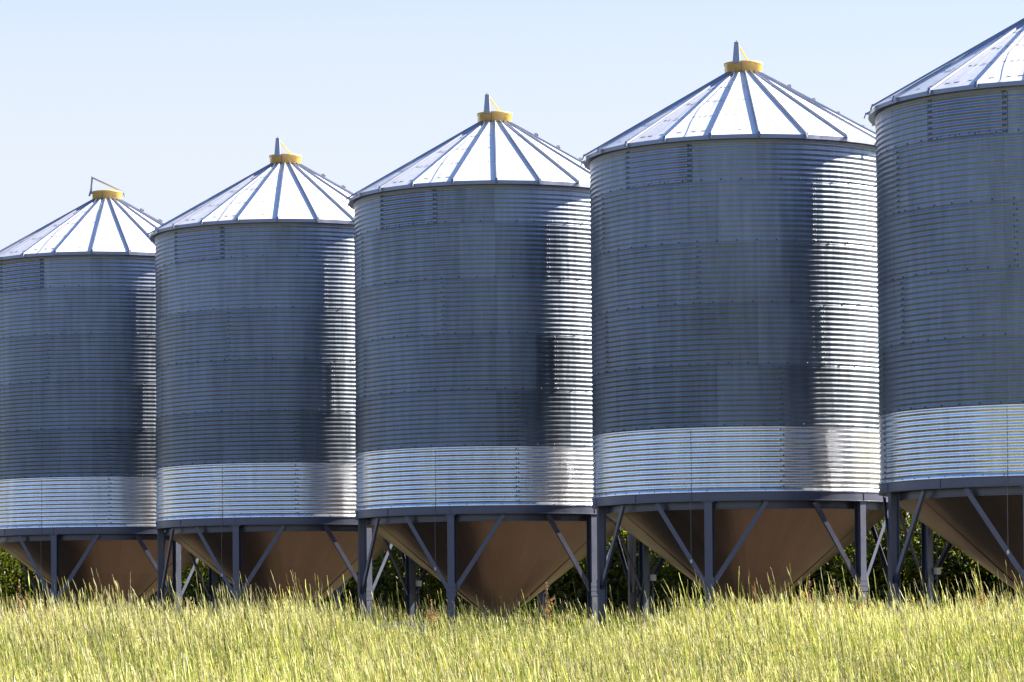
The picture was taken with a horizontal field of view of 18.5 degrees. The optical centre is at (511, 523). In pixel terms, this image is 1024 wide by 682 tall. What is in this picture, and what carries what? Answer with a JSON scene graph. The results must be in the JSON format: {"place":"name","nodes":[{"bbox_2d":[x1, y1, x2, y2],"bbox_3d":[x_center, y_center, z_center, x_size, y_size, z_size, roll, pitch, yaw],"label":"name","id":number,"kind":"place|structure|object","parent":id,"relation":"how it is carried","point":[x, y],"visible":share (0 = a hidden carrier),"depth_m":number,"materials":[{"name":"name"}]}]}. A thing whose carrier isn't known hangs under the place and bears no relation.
{"place":"outdoors","nodes":[
{"label":"outdoors","id":0,"kind":"place"},
{"bbox_2d":[0,0,1023,249],"label":"sky","id":1,"kind":"structure","parent":0,"point":[170,105],"materials":[{"name":"blue"}]},
{"bbox_3d":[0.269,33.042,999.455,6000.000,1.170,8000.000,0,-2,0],"label":"ground","id":2,"kind":"structure","parent":0,"visible":0},
{"bbox_2d":[1,549,33,595],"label":"bush","id":3,"kind":"object","parent":2,"relation":"on","point":[17,573],"visible":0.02,"depth_m":108.88,"materials":[{"name":"green plant"}]},
{"bbox_2d":[12,579,27,623],"bbox_3d":[-7.029,1.447,44.977,0.230,1.308,0.261,-1,-2,28],"label":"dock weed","id":4,"kind":"object","parent":2,"relation":"on","point":[18,604],"visible":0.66,"depth_m":44.97,"materials":[{"name":"brown plant"}]},
{"bbox_2d":[0,547,49,616],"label":"bush","id":5,"kind":"object","parent":2,"relation":"on","point":[6,581],"visible":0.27,"depth_m":106.89,"materials":[{"name":"green plant"}]},
{"bbox_2d":[11,565,74,619],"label":"bush","id":6,"kind":"object","parent":2,"relation":"on","point":[26,586],"visible":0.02,"depth_m":105.24,"materials":[{"name":"green plant"}]},
{"bbox_2d":[23,567,76,614],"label":"bush","id":7,"kind":"object","parent":2,"relation":"on","point":[35,582],"depth_m":103.39,"materials":[{"name":"green plant"}]},
{"bbox_2d":[48,584,140,619],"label":"bush","id":8,"kind":"object","parent":2,"relation":"on","point":[72,601],"depth_m":101.02,"materials":[{"name":"green plant"}]},
{"bbox_2d":[0,176,228,619],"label":"silo","id":9,"kind":"object","parent":2,"relation":"on","point":[78,482],"visible":0.62,"depth_m":80.66,"materials":[{"name":"grey metal"}]},
{"bbox_2d":[133,561,247,618],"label":"bush","id":10,"kind":"object","parent":2,"relation":"on","point":[150,598],"depth_m":98.85,"materials":[{"name":"green plant"}]},
{"bbox_2d":[165,560,249,617],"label":"bush","id":11,"kind":"object","parent":2,"relation":"on","point":[192,588],"visible":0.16,"depth_m":97.03,"materials":[{"name":"green plant"}]},
{"bbox_2d":[147,137,416,619],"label":"silo","id":12,"kind":"object","parent":2,"relation":"on","point":[255,422],"visible":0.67,"depth_m":74.60,"materials":[{"name":"grey metal"}]},
{"bbox_2d":[200,572,372,616],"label":"bush","id":13,"kind":"object","parent":2,"relation":"on","point":[247,601],"depth_m":95.16,"materials":[{"name":"green plant"}]},
{"bbox_2d":[247,575,391,618],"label":"bush","id":14,"kind":"object","parent":2,"relation":"on","point":[348,595],"visible":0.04,"depth_m":92.50,"materials":[{"name":"green plant"}]},
{"bbox_2d":[345,553,404,620],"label":"bush","id":15,"kind":"object","parent":2,"relation":"on","point":[377,590],"visible":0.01,"depth_m":94.28,"materials":[{"name":"green plant"}]},
{"bbox_2d":[348,619,426,635],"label":"grass","id":16,"kind":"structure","parent":2,"relation":"on","point":[397,624],"depth_m":55.78,"materials":[{"name":"green plant"}]},
{"bbox_2d":[347,553,441,622],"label":"bush","id":17,"kind":"object","parent":2,"relation":"on","point":[385,585],"visible":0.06,"depth_m":90.87,"materials":[{"name":"green plant"}]},
{"bbox_2d":[374,545,422,620],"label":"bush","id":18,"kind":"object","parent":2,"relation":"on","point":[391,591],"depth_m":90.21,"materials":[{"name":"green plant"}]},
{"bbox_2d":[372,546,458,626],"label":"bush","id":19,"kind":"object","parent":2,"relation":"on","point":[396,552],"visible":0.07,"depth_m":88.55,"materials":[{"name":"green plant"}]},
{"bbox_2d":[424,599,438,643],"bbox_3d":[-1.186,1.642,46.464,0.238,1.048,0.232,0,-2,-17],"label":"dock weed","id":20,"kind":"object","parent":2,"relation":"on","point":[431,616],"visible":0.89,"depth_m":46.48,"materials":[{"name":"brown plant"}]},
{"bbox_2d":[404,563,551,629],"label":"bush","id":21,"kind":"object","parent":2,"relation":"on","point":[443,597],"visible":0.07,"depth_m":86.74,"materials":[{"name":"green plant"}]},
{"bbox_2d":[345,93,636,634],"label":"silo","id":22,"kind":"object","parent":2,"relation":"on","point":[473,373],"visible":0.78,"depth_m":68.52,"materials":[{"name":"grey metal"}]},
{"bbox_2d":[0,574,1021,642],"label":"shaded grass","id":23,"kind":"structure","parent":2,"relation":"on","point":[417,615],"depth_m":61.76,"materials":[{"name":"green plant"}]},
{"bbox_2d":[0,560,1023,681],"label":"meadow grass","id":24,"kind":"structure","parent":2,"relation":"on","point":[730,645],"depth_m":37.07,"materials":[{"name":"yellow plant"}]},
{"bbox_2d":[542,582,554,639],"bbox_3d":[0.537,1.524,46.982,0.230,1.296,0.261,0,-2,-3],"label":"dock weed","id":25,"kind":"object","parent":2,"relation":"on","point":[547,610],"visible":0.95,"depth_m":46.96,"materials":[{"name":"brown plant"}]},
{"bbox_2d":[485,533,637,629],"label":"bush","id":26,"kind":"object","parent":2,"relation":"on","point":[561,588],"visible":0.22,"depth_m":84.06,"materials":[{"name":"green plant"}]},
{"bbox_2d":[564,528,652,626],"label":"bush","id":27,"kind":"object","parent":2,"relation":"on","point":[615,552],"visible":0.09,"depth_m":84.70,"materials":[{"name":"green plant"}]},
{"bbox_2d":[584,529,686,629],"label":"bush","id":28,"kind":"object","parent":2,"relation":"on","point":[625,587],"visible":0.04,"depth_m":83.23,"materials":[{"name":"green plant"}]},
{"bbox_2d":[586,536,690,621],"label":"bush","id":29,"kind":"object","parent":2,"relation":"on","point":[620,589],"visible":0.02,"depth_m":83.61,"materials":[{"name":"green plant"}]},
{"bbox_2d":[636,548,725,621],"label":"bush","id":30,"kind":"object","parent":2,"relation":"on","point":[672,573],"visible":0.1,"depth_m":80.29,"materials":[{"name":"green plant"}]},
{"bbox_2d":[580,40,900,637],"bbox_3d":[4.851,-3.542,65.125,6.787,12.865,6.838,0,-2,0],"label":"silo","id":31,"kind":"object","parent":2,"relation":"on","point":[734,352],"visible":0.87,"depth_m":62.43,"materials":[{"name":"grey metal"}]},
{"bbox_2d":[690,558,843,614],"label":"bush","id":32,"kind":"object","parent":2,"relation":"on","point":[816,575],"visible":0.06,"depth_m":79.11,"materials":[{"name":"green plant"}]},
{"bbox_2d":[795,595,806,620],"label":"dock weed","id":33,"kind":"object","parent":2,"relation":"on","point":[798,608],"visible":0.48,"depth_m":44.47,"materials":[{"name":"green plant"}]},
{"bbox_2d":[801,575,815,630],"bbox_3d":[4.291,1.399,45.474,0.230,1.330,0.261,-1,-2,10],"label":"dock weed","id":34,"kind":"object","parent":2,"relation":"on","point":[804,592],"visible":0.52,"depth_m":45.49,"materials":[{"name":"brown plant"}]},
{"bbox_2d":[827,579,843,619],"bbox_3d":[4.609,1.423,44.771,0.230,1.269,0.261,-2,-2,41],"label":"dock weed","id":35,"kind":"object","parent":2,"relation":"on","point":[835,599],"visible":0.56,"depth_m":44.77,"materials":[{"name":"green plant"}]},
{"bbox_2d":[844,592,860,616],"bbox_3d":[4.815,1.512,44.380,0.232,1.083,0.238,-2,-2,36],"label":"dock weed","id":36,"kind":"object","parent":2,"relation":"on","point":[853,606],"visible":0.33,"depth_m":44.38,"materials":[{"name":"green plant"}]},
{"bbox_2d":[803,518,920,610],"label":"bush","id":37,"kind":"object","parent":2,"relation":"on","point":[832,560],"visible":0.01,"depth_m":79.18,"materials":[{"name":"green plant"}]},
{"bbox_2d":[857,584,869,615],"bbox_3d":[5.103,1.465,45.987,0.230,1.156,0.261,0,-2,-21],"label":"dock weed","id":38,"kind":"object","parent":2,"relation":"on","point":[861,600],"visible":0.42,"depth_m":45.98,"materials":[{"name":"green plant"}]},
{"bbox_2d":[805,508,945,617],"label":"bush","id":39,"kind":"object","parent":2,"relation":"on","point":[878,568],"visible":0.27,"depth_m":76.74,"materials":[{"name":"green plant"}]},
{"bbox_2d":[847,511,1017,618],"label":"bush","id":40,"kind":"object","parent":2,"relation":"on","point":[951,570],"visible":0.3,"depth_m":74.98,"materials":[{"name":"green plant"}]},
{"bbox_2d":[864,18,1023,619],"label":"silo","id":41,"kind":"object","parent":2,"relation":"on","point":[949,159],"visible":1,"depth_m":56.78,"materials":[{"name":"grey metal"}]},
{"bbox_2d":[975,583,987,610],"bbox_3d":[6.886,1.435,46.181,0.238,1.185,0.232,-1,-2,17],"label":"dock weed","id":42,"kind":"object","parent":2,"relation":"on","point":[980,598],"visible":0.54,"depth_m":46.17,"materials":[{"name":"brown plant"}]},
{"bbox_2d":[949,549,1023,613],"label":"bush","id":43,"kind":"object","parent":2,"relation":"on","point":[995,591],"visible":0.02,"depth_m":75.36,"materials":[{"name":"green plant"}]},
{"bbox_2d":[952,545,1023,610],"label":"bush","id":44,"kind":"object","parent":2,"relation":"on","point":[968,559],"visible":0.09,"depth_m":72.63,"materials":[{"name":"green plant"}]}
]}

